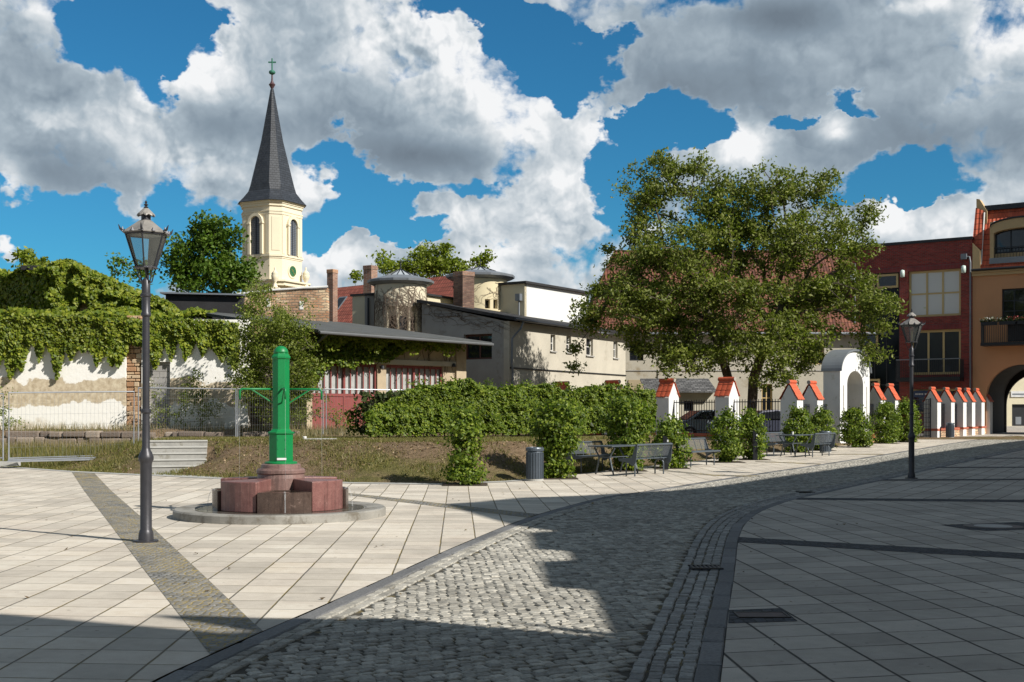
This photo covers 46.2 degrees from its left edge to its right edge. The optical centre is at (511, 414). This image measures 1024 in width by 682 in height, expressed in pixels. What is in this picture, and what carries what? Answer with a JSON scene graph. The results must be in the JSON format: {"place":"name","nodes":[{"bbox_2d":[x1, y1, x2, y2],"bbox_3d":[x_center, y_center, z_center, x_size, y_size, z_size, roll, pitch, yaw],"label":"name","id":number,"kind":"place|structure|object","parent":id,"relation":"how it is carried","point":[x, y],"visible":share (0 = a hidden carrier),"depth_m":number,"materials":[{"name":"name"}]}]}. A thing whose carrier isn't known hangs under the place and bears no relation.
{"place":"outdoors","nodes":[
{"label":"outdoors","id":0,"kind":"place"},
{"bbox_2d":[327,269,337,321],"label":"chimney","id":1,"kind":"object","parent":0,"point":[332,279],"visible":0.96,"depth_m":75.81,"materials":[{"name":"brick"}]},
{"bbox_2d":[0,435,1008,681],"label":"plaza paving","id":2,"kind":"structure","parent":0,"point":[96,606],"depth_m":14.51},
{"bbox_2d":[72,472,262,653],"bbox_3d":[-6.897,1.606,20.898,0.558,0.080,27.022,0,0,-22],"label":"sett strip","id":3,"kind":"object","parent":2,"relation":"on","point":[222,620],"visible":1,"depth_m":11.87,"materials":[{"name":"stone"}]},
{"bbox_2d":[118,201,172,542],"bbox_3d":[-4.753,-0.568,15.597,0.633,4.435,0.729,0,0,-7],"label":"street lamp","id":4,"kind":"object","parent":3,"relation":"on","point":[145,227],"visible":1,"depth_m":15.55,"materials":[{"name":"metal"}]},
{"bbox_2d":[0,466,525,484],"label":"edging","id":5,"kind":"object","parent":2,"relation":"on","point":[220,478],"visible":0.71,"depth_m":30.74,"materials":[{"name":"stone"}]},
{"bbox_2d":[173,346,385,524],"bbox_3d":[-3.799,0.267,19.750,3.430,2.806,3.430,0,0,-14],"label":"pump fountain","id":6,"kind":"object","parent":2,"relation":"on","point":[280,488],"visible":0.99,"depth_m":19.11,"materials":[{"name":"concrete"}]},
{"bbox_2d":[348,493,536,516],"bbox_3d":[-1.599,1.646,22.412,0.541,0.001,7.237,0,0,-35],"label":"sett strip","id":7,"kind":"object","parent":2,"relation":"on","point":[506,512],"visible":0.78,"depth_m":21.59,"materials":[{"name":"stone"}]},
{"bbox_2d":[442,482,486,485],"bbox_3d":[-1.109,1.615,28.101,1.046,0.012,1.046,0,0,-3],"label":"planting pit","id":8,"kind":"object","parent":2,"relation":"on","point":[457,483],"visible":0.8,"depth_m":27.92,"materials":[{"name":"stone"}]},
{"bbox_2d":[437,402,494,485],"bbox_3d":[-1.075,0.681,28.104,1.360,1.992,1.183,0,0,0],"label":"shrub","id":9,"kind":"object","parent":8,"relation":"on","point":[464,426],"visible":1,"depth_m":27.90,"materials":[{"name":"green plant"}]},
{"bbox_2d":[526,447,543,480],"bbox_3d":[0.558,1.200,29.451,0.450,0.825,0.450,0,0,0],"label":"litter bin","id":10,"kind":"object","parent":2,"relation":"on","point":[534,463],"visible":1,"depth_m":29.28,"materials":[{"name":"metal"}]},
{"bbox_2d":[524,395,592,477],"bbox_3d":[1.167,0.567,30.449,1.750,2.168,1.673,0,0,0],"label":"shrub","id":11,"kind":"object","parent":2,"relation":"on","point":[556,443],"visible":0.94,"depth_m":30.15,"materials":[{"name":"green plant"}]},
{"bbox_2d":[181,435,1014,681],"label":"edge setts","id":12,"kind":"structure","parent":2,"relation":"on","point":[221,670],"depth_m":10.66,"materials":[{"name":"stone"}]},
{"bbox_2d":[588,444,638,474],"bbox_3d":[2.831,1.200,32.400,0.760,0.771,1.700,0,0,37],"label":"picnic table","id":13,"kind":"object","parent":2,"relation":"on","point":[614,446],"visible":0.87,"depth_m":32.03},
{"bbox_2d":[594,392,661,470],"bbox_3d":[3.260,0.480,33.810,1.867,2.269,1.742,0,0,35],"label":"shrub","id":14,"kind":"object","parent":2,"relation":"on","point":[628,409],"visible":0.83,"depth_m":33.50,"materials":[{"name":"green plant"}]},
{"bbox_2d":[618,443,672,475],"bbox_3d":[3.531,1.167,31.683,0.587,0.843,1.836,0,0,37],"label":"bench","id":15,"kind":"object","parent":2,"relation":"on","point":[634,458],"visible":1,"depth_m":31.49,"materials":[{"name":"grey"}]},
{"bbox_2d":[710,461,741,462],"bbox_3d":[6.900,1.500,38.558,1.046,0.012,1.046,0,0,-3],"label":"planting pit","id":16,"kind":"object","parent":2,"relation":"on","point":[724,462],"visible":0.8,"depth_m":38.67,"materials":[{"name":"stone"}]},
{"bbox_2d":[706,405,747,461],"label":"shrub","id":17,"kind":"object","parent":16,"relation":"in","point":[730,446],"visible":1,"depth_m":38.37,"materials":[{"name":"green plant"}]},
{"bbox_2d":[735,458,769,459],"bbox_3d":[8.049,1.481,40.245,1.046,0.012,1.046,0,0,-3],"label":"planting pit","id":18,"kind":"object","parent":2,"relation":"on","point":[748,459],"visible":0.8,"depth_m":40.01,"materials":[{"name":"soil"}]},
{"bbox_2d":[736,406,769,459],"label":"shrub","id":19,"kind":"object","parent":18,"relation":"on","point":[753,421],"visible":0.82,"depth_m":40.05,"materials":[{"name":"green plant"}]},
{"bbox_2d":[835,404,882,447],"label":"shrub","id":20,"kind":"object","parent":2,"relation":"on","point":[852,426],"visible":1,"depth_m":50.83,"materials":[{"name":"green plant"}]},
{"bbox_2d":[870,397,904,443],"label":"shrub","id":21,"kind":"object","parent":2,"relation":"on","point":[885,428],"visible":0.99,"depth_m":55.50,"materials":[{"name":"green plant"}]},
{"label":"planting pit","id":22,"kind":"structure","parent":2,"relation":"on","visible":0},
{"bbox_2d":[809,404,839,449],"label":"shrub","id":23,"kind":"object","parent":22,"relation":"on","point":[821,419],"visible":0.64,"depth_m":47.56,"materials":[{"name":"green plant"}]},
{"bbox_2d":[0,427,1023,681],"bbox_3d":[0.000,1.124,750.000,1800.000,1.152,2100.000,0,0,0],"label":"ground","id":24,"kind":"structure","parent":0,"point":[392,471],"depth_m":31.94,"materials":[{"name":"soil"}]},
{"bbox_2d":[4,246,49,267],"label":"distant tree","id":25,"kind":"object","parent":24,"relation":"on","point":[27,255],"visible":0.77,"depth_m":89.63,"materials":[{"name":"green plant"}]},
{"bbox_2d":[7,457,95,461],"bbox_3d":[-13.486,1.307,35.206,2.444,0.134,0.151,0,0,-17],"label":"fallen rail","id":26,"kind":"object","parent":24,"relation":"on","point":[51,459],"visible":1,"depth_m":35.19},
{"bbox_2d":[0,391,134,465],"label":"fence panel","id":27,"kind":"object","parent":24,"relation":"on","point":[4,463],"visible":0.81,"depth_m":35.75,"materials":[{"name":"metal"}]},
{"bbox_2d":[5,274,141,425],"bbox_3d":[-24.591,-3.238,60.759,19.057,7.975,3.494,0,0,30],"label":"brick gable ruin","id":28,"kind":"object","parent":24,"relation":"on","point":[83,307],"visible":0.1,"depth_m":57.20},
{"bbox_2d":[0,262,50,310],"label":"creeper","id":29,"kind":"object","parent":28,"relation":"attached to","point":[37,281],"visible":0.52,"depth_m":58.48,"materials":[{"name":"green plant"}]},
{"bbox_2d":[44,258,179,313],"bbox_3d":[-18.801,-5.934,56.819,6.364,3.107,1.506,0,0,0],"label":"creeper","id":30,"kind":"object","parent":28,"relation":"attached to","point":[75,284],"visible":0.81,"depth_m":56.69,"materials":[{"name":"green plant"}]},
{"bbox_2d":[0,435,155,467],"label":"weeds","id":31,"kind":"object","parent":24,"relation":"on","point":[36,451],"visible":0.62,"depth_m":38.38,"materials":[{"name":"green plant"}]},
{"bbox_2d":[0,316,249,429],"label":"ruined wall","id":32,"kind":"structure","parent":24,"relation":"on","point":[80,372],"depth_m":51.00,"materials":[{"name":"stone"}]},
{"bbox_2d":[0,305,216,326],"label":"creeper","id":33,"kind":"object","parent":32,"relation":"attached to","point":[124,311],"visible":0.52,"depth_m":51.82,"materials":[{"name":"green plant"}]},
{"bbox_2d":[0,312,239,379],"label":"creeper","id":34,"kind":"object","parent":32,"relation":"attached to","point":[86,334],"visible":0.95,"depth_m":50.78,"materials":[{"name":"green plant"}]},
{"bbox_2d":[150,362,169,428],"bbox_3d":[-14.964,-0.751,51.260,0.882,3.003,0.280,0,0,0],"label":"blocked doorway","id":35,"kind":"structure","parent":32,"relation":"in","point":[161,376],"depth_m":51.13,"materials":[{"name":"paint"}]},
{"bbox_2d":[104,252,163,288],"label":"lime tree","id":36,"kind":"object","parent":24,"relation":"on","point":[118,260],"visible":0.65,"depth_m":99.76,"materials":[{"name":"green plant"}]},
{"bbox_2d":[0,431,298,445],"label":"foundation wall","id":37,"kind":"structure","parent":24,"relation":"on","point":[80,435],"depth_m":48.62,"materials":[{"name":"stone"}]},
{"bbox_2d":[150,440,207,472],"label":"stone steps","id":38,"kind":"structure","parent":24,"relation":"on","point":[168,455],"depth_m":33.68,"materials":[{"name":"stone"}]},
{"bbox_2d":[138,387,235,440],"bbox_3d":[-11.146,0.199,40.862,0.646,2.302,5.277,0,0,21],"label":"fence panel","id":39,"kind":"object","parent":24,"relation":"on","point":[201,404],"visible":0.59,"depth_m":41.46,"materials":[{"name":"metal"}]},
{"bbox_2d":[167,365,230,429],"bbox_3d":[-13.029,-0.640,49.940,2.168,2.923,2.030,0,0,-37],"label":"sapling","id":40,"kind":"object","parent":24,"relation":"on","point":[205,407],"visible":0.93,"depth_m":49.82,"materials":[{"name":"green plant"}]},
{"bbox_2d":[160,292,245,319],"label":"flat roofed hall","id":41,"kind":"structure","parent":24,"relation":"on","point":[219,302],"depth_m":60.00,"materials":[{"name":"metal"}]},
{"bbox_2d":[0,421,407,448],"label":"weeds","id":42,"kind":"object","parent":24,"relation":"on","point":[313,433],"visible":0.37,"depth_m":49.30,"materials":[{"name":"plant"}]},
{"bbox_2d":[158,208,265,293],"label":"lime tree","id":43,"kind":"object","parent":24,"relation":"on","point":[188,267],"visible":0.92,"depth_m":104.00,"materials":[{"name":"green plant"}]},
{"bbox_2d":[215,278,325,425],"bbox_3d":[-9.672,-2.041,48.280,4.377,6.919,3.212,0,0,0],"label":"young birch","id":44,"kind":"object","parent":24,"relation":"on","point":[261,350],"visible":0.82,"depth_m":48.04,"materials":[{"name":"green plant"}]},
{"bbox_2d":[238,58,310,291],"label":"church tower","id":45,"kind":"structure","parent":24,"relation":"on","point":[271,203],"depth_m":147.74,"materials":[{"name":"paint"}]},
{"bbox_2d":[251,216,259,254],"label":"louvred window","id":46,"kind":"structure","parent":45,"relation":"in","point":[255,225],"depth_m":147.25,"materials":[{"name":"wood"}]},
{"bbox_2d":[242,279,318,426],"bbox_3d":[-11.270,-2.966,57.819,3.942,7.564,1.807,0,0,0],"label":"young birch","id":47,"kind":"object","parent":24,"relation":"on","point":[268,298],"visible":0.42,"depth_m":57.96,"materials":[{"name":"green plant"}]},
{"bbox_2d":[237,286,328,426],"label":"rough brick wall","id":48,"kind":"structure","parent":24,"relation":"on","point":[291,296],"depth_m":60.40,"materials":[{"name":"brick"}]},
{"bbox_2d":[290,393,353,429],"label":"bush","id":49,"kind":"object","parent":24,"relation":"on","point":[319,416],"visible":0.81,"depth_m":47.43,"materials":[{"name":"green plant"}]},
{"bbox_2d":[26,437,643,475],"bbox_3d":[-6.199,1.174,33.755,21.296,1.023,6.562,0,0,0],"label":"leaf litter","id":50,"kind":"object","parent":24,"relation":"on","point":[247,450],"visible":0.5,"depth_m":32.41,"materials":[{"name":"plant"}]},
{"bbox_2d":[1,435,686,481],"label":"grass","id":51,"kind":"structure","parent":24,"relation":"on","point":[231,439],"depth_m":33.17,"materials":[{"name":"plant"}]},
{"bbox_2d":[205,312,493,429],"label":"workshop","id":52,"kind":"structure","parent":24,"relation":"on","point":[384,376],"depth_m":52.53,"materials":[{"name":"stone"}]},
{"bbox_2d":[312,362,375,429],"bbox_3d":[-7.209,-0.678,51.376,3.399,3.057,0.142,0,0,-44],"label":"door","id":53,"kind":"structure","parent":52,"relation":"in","point":[345,378],"depth_m":51.30,"materials":[{"name":"red paint"}]},
{"bbox_2d":[287,333,465,396],"bbox_3d":[-5.490,-1.988,52.075,9.843,2.882,1.071,0,0,-44],"label":"ivy","id":54,"kind":"object","parent":52,"relation":"attached to","point":[331,347],"visible":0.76,"depth_m":51.23,"materials":[{"name":"green plant"}]},
{"bbox_2d":[386,365,441,392],"bbox_3d":[-4.448,-0.678,54.041,3.287,3.057,0.142,0,0,-44],"label":"door","id":55,"kind":"structure","parent":52,"relation":"in","point":[408,372],"depth_m":53.85,"materials":[{"name":"red paint"}]},
{"bbox_2d":[338,276,452,322],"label":"tiled house","id":56,"kind":"structure","parent":24,"relation":"on","point":[442,285],"depth_m":88.15,"materials":[{"name":"brown tile"}]},
{"bbox_2d":[367,261,433,332],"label":"round tower","id":57,"kind":"structure","parent":24,"relation":"on","point":[398,280],"depth_m":64.86,"materials":[{"name":"beige stone"}]},
{"bbox_2d":[374,285,426,331],"bbox_3d":[-6.114,-5.150,65.972,2.925,3.798,2.872,0,0,0],"label":"bare creeper","id":58,"kind":"object","parent":57,"relation":"attached to","point":[403,309],"visible":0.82,"depth_m":64.72,"materials":[{"name":"plant"}]},
{"bbox_2d":[350,293,452,324],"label":"cream wing","id":59,"kind":"structure","parent":24,"relation":"on","point":[358,308],"depth_m":70.26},
{"bbox_2d":[364,294,374,325],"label":"side wing","id":60,"kind":"structure","parent":59,"relation":"attached to","point":[369,308],"depth_m":67.50,"materials":[{"name":"paint"}]},
{"bbox_2d":[363,265,377,292],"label":"chimney","id":61,"kind":"object","parent":59,"relation":"on","point":[369,271],"visible":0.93,"depth_m":71.77,"materials":[{"name":"brick"}]},
{"bbox_2d":[366,239,497,277],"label":"plane tree","id":62,"kind":"object","parent":24,"relation":"on","point":[426,262],"visible":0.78,"depth_m":109.26,"materials":[{"name":"green plant"}]},
{"bbox_2d":[344,374,657,436],"bbox_3d":[0.085,-0.227,40.881,12.741,2.164,1.729,0,0,-38],"label":"hedge","id":63,"kind":"object","parent":24,"relation":"on","point":[418,409],"visible":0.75,"depth_m":39.15,"materials":[{"name":"green plant"}]},
{"bbox_2d":[416,299,634,390],"bbox_3d":[1.257,-2.290,69.313,6.240,7.880,14.600,0,0,31],"label":"beige annex","id":64,"kind":"object","parent":24,"relation":"on","point":[535,354],"visible":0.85,"depth_m":64.25,"materials":[{"name":"paint"}]},
{"bbox_2d":[453,271,474,313],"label":"chimney","id":65,"kind":"object","parent":64,"relation":"on","point":[463,288],"visible":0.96,"depth_m":65.70,"materials":[{"name":"brick"}]},
{"bbox_2d":[466,334,491,359],"bbox_3d":[-1.662,-3.581,63.226,1.740,1.326,0.070,0,0,31],"label":"window","id":66,"kind":"structure","parent":64,"relation":"in","point":[472,351],"depth_m":63.22,"materials":[{"name":"black glass"}]},
{"bbox_2d":[446,259,514,319],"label":"round tower","id":67,"kind":"structure","parent":64,"relation":"on","point":[490,277],"depth_m":70.52,"materials":[{"name":"paint"}]},
{"bbox_2d":[498,281,588,330],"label":"white penthouse","id":68,"kind":"object","parent":64,"relation":"on","point":[538,300],"visible":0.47,"depth_m":71.23,"materials":[{"name":"paint"}]},
{"bbox_2d":[566,441,615,472],"bbox_3d":[2.196,1.148,33.217,0.587,0.843,1.836,0,0,37],"label":"bench","id":69,"kind":"object","parent":24,"relation":"on","point":[602,454],"visible":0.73,"depth_m":33.21,"materials":[{"name":"grey"}]},
{"bbox_2d":[656,378,679,434],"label":"gate pier","id":70,"kind":"structure","parent":24,"relation":"on","point":[667,394],"depth_m":54.04,"materials":[{"name":"paint"}]},
{"bbox_2d":[642,412,697,468],"bbox_3d":[4.548,0.762,35.038,1.718,1.677,1.600,0,0,0],"label":"shrub","id":71,"kind":"object","parent":24,"relation":"on","point":[668,427],"visible":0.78,"depth_m":34.84,"materials":[{"name":"green plant"}]},
{"bbox_2d":[640,378,715,416],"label":"lean to shed","id":72,"kind":"object","parent":24,"relation":"on","point":[695,389],"visible":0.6,"depth_m":67.05,"materials":[{"name":"metal"}]},
{"bbox_2d":[674,400,714,439],"bbox_3d":[8.170,0.455,53.158,2.480,2.250,0.380,0,0,44],"label":"railing","id":73,"kind":"object","parent":24,"relation":"on","point":[699,435],"visible":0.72,"depth_m":52.99,"materials":[{"name":"metal"}]},
{"bbox_2d":[680,410,740,432],"bbox_3d":[9.805,0.458,60.499,4.205,1.437,1.741,0,0,-14],"label":"parked car","id":74,"kind":"object","parent":24,"relation":"on","point":[694,419],"visible":0.09,"depth_m":59.56,"materials":[{"name":"paint"}]},
{"bbox_2d":[714,377,739,441],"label":"gate pier","id":75,"kind":"structure","parent":24,"relation":"on","point":[726,393],"depth_m":51.84,"materials":[{"name":"paint"}]},
{"bbox_2d":[560,146,910,427],"bbox_3d":[10.355,-5.784,56.712,16.184,13.704,9.569,0,0,0],"label":"walnut tree","id":76,"kind":"object","parent":24,"relation":"on","point":[784,316],"visible":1,"depth_m":55.67,"materials":[{"name":"green plant"}]},
{"bbox_2d":[585,250,885,415],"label":"old tiled house","id":77,"kind":"structure","parent":24,"relation":"on","point":[636,371],"depth_m":76.00,"materials":[{"name":"paint"}]},
{"bbox_2d":[734,399,779,442],"bbox_3d":[10.457,0.455,50.919,2.480,2.250,0.380,0,0,44],"label":"railing","id":78,"kind":"object","parent":24,"relation":"on","point":[768,435],"visible":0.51,"depth_m":50.53,"materials":[{"name":"metal"}]},
{"bbox_2d":[740,410,779,433],"bbox_3d":[12.787,0.458,59.999,4.205,1.437,1.742,0,0,-11],"label":"parked car","id":79,"kind":"object","parent":24,"relation":"on","point":[777,419],"visible":0.02,"depth_m":59.19,"materials":[{"name":"paint"}]},
{"bbox_2d":[779,380,804,441],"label":"gate pier","id":80,"kind":"structure","parent":24,"relation":"on","point":[791,393],"depth_m":49.62,"materials":[{"name":"paint"}]},
{"bbox_2d":[775,402,819,452],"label":"shrub","id":81,"kind":"object","parent":24,"relation":"on","point":[802,417],"visible":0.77,"depth_m":45.74,"materials":[{"name":"green plant"}]},
{"bbox_2d":[802,380,824,423],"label":"gate pier","id":82,"kind":"structure","parent":24,"relation":"on","point":[812,396],"depth_m":51.23,"materials":[{"name":"paint"}]},
{"bbox_2d":[821,349,871,442],"bbox_3d":[15.270,-0.651,54.735,0.950,4.670,3.740,0,0,37],"label":"arched portal","id":83,"kind":"object","parent":24,"relation":"on","point":[846,379],"visible":0.7,"depth_m":53.66,"materials":[{"name":"paint"}]},
{"bbox_2d":[870,383,886,433],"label":"gate pier","id":84,"kind":"structure","parent":24,"relation":"on","point":[876,395],"depth_m":57.31,"materials":[{"name":"tile"}]},
{"bbox_2d":[892,396,923,441],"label":"shrub","id":85,"kind":"object","parent":24,"relation":"on","point":[904,404],"visible":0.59,"depth_m":57.32,"materials":[{"name":"green plant"}]},
{"bbox_2d":[850,236,973,432],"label":"brick house","id":86,"kind":"structure","parent":24,"relation":"on","point":[934,276],"depth_m":73.79,"materials":[{"name":"brick"}]},
{"bbox_2d":[909,269,960,316],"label":"window","id":87,"kind":"structure","parent":86,"relation":"in","point":[933,292],"depth_m":73.66,"materials":[{"name":"white glass"}]},
{"bbox_2d":[911,329,960,374],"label":"window","id":88,"kind":"structure","parent":86,"relation":"in","point":[946,343],"depth_m":73.63,"materials":[{"name":"black glass"}]},
{"bbox_2d":[922,387,941,437],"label":"gate pier","id":89,"kind":"structure","parent":24,"relation":"on","point":[933,395],"depth_m":64.06,"materials":[{"name":"paint"}]},
{"bbox_2d":[939,387,955,436],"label":"gate pier","id":90,"kind":"structure","parent":24,"relation":"on","point":[947,398],"depth_m":66.01,"materials":[{"name":"paint"}]},
{"bbox_2d":[952,387,967,435],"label":"gate pier","id":91,"kind":"structure","parent":24,"relation":"on","point":[959,398],"depth_m":67.74,"materials":[{"name":"paint"}]},
{"bbox_2d":[963,388,975,434],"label":"gate pier","id":92,"kind":"structure","parent":24,"relation":"on","point":[970,409],"depth_m":69.10,"materials":[{"name":"paint"}]},
{"bbox_2d":[972,388,985,434],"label":"gate pier","id":93,"kind":"structure","parent":24,"relation":"on","point":[979,408],"depth_m":70.60,"materials":[{"name":"paint"}]},
{"bbox_2d":[971,199,1023,432],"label":"ochre house","id":94,"kind":"structure","parent":24,"relation":"on","point":[997,270],"depth_m":71.68,"materials":[{"name":"paint"}]},
{"bbox_2d":[995,228,1023,253],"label":"dormer window","id":95,"kind":"structure","parent":94,"relation":"in","point":[1013,237],"depth_m":71.52,"materials":[{"name":"glass"}]},
{"bbox_2d":[1002,288,1023,321],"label":"window","id":96,"kind":"structure","parent":94,"relation":"in","point":[1012,299],"depth_m":71.17,"materials":[{"name":"glass"}]},
{"bbox_2d":[1007,378,1023,425],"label":"yard building","id":97,"kind":"structure","parent":24,"relation":"on","point":[1015,407],"depth_m":96.00,"materials":[{"name":"paint"}]},
{"bbox_2d":[0,0,1023,301],"label":"sky","id":98,"kind":"structure","parent":0,"point":[505,126],"materials":[{"name":"blue"}]},
{"bbox_2d":[206,439,1023,681],"bbox_3d":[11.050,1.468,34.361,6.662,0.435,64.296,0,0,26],"label":"road setts","id":99,"kind":"structure","parent":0,"point":[621,530],"depth_m":10.68,"materials":[{"name":"stone"}]},
{"bbox_2d":[156,435,1012,681],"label":"road edge band","id":100,"kind":"object","parent":99,"relation":"on","point":[186,672],"visible":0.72,"depth_m":10.65,"materials":[{"name":"stone"}]},
{"bbox_2d":[626,447,1023,681],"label":"gutter setts","id":101,"kind":"structure","parent":99,"relation":"on","point":[657,667],"depth_m":10.59,"materials":[{"name":"grey stone"}]},
{"bbox_2d":[694,449,1023,681],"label":"road edge band","id":102,"kind":"object","parent":99,"relation":"on","point":[709,666],"visible":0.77,"depth_m":10.38,"materials":[{"name":"stone"}]},
{"bbox_2d":[721,499,1023,681],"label":"pavement","id":103,"kind":"structure","parent":0,"point":[916,617],"depth_m":10.91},
{"bbox_2d":[728,608,796,622],"bbox_3d":[2.003,1.647,9.873,0.587,0.001,0.745,0,0,0],"label":"sett patch","id":104,"kind":"object","parent":103,"relation":"on","point":[733,618],"visible":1,"depth_m":9.71,"materials":[{"name":"stone"}]},
{"bbox_2d":[733,611,790,617],"bbox_3d":[2.053,1.649,9.874,0.420,0.023,0.260,0,0,0],"label":"hatch cover","id":105,"kind":"object","parent":104,"relation":"on","point":[761,614],"visible":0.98,"depth_m":9.87,"materials":[{"name":"metal"}]},
{"bbox_2d":[738,537,1023,558],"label":"sett strip","id":106,"kind":"object","parent":103,"relation":"on","point":[890,548],"visible":1,"depth_m":14.91,"materials":[{"name":"stone"}]},
{"bbox_2d":[797,498,1023,501],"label":"sett strip","id":107,"kind":"object","parent":103,"relation":"on","point":[960,500],"visible":1,"depth_m":23.38,"materials":[{"name":"stone"}]},
{"bbox_2d":[802,450,1023,499],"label":"pavement","id":108,"kind":"structure","parent":0,"point":[961,489],"depth_m":27.76,"materials":[{"name":"stone"}]},
{"bbox_2d":[897,309,925,478],"bbox_3d":[10.079,-0.541,30.300,0.620,4.287,0.715,0,0,-29],"label":"street lamp","id":109,"kind":"object","parent":108,"relation":"on","point":[915,324],"visible":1,"depth_m":30.26,"materials":[{"name":"metal"}]},
{"bbox_2d":[903,426,1023,439],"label":"pavement","id":110,"kind":"structure","parent":0,"point":[1016,430],"depth_m":73.11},
{"bbox_2d":[914,398,930,436],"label":"lattice gate","id":111,"kind":"structure","parent":110,"relation":"on","point":[928,417],"depth_m":63.63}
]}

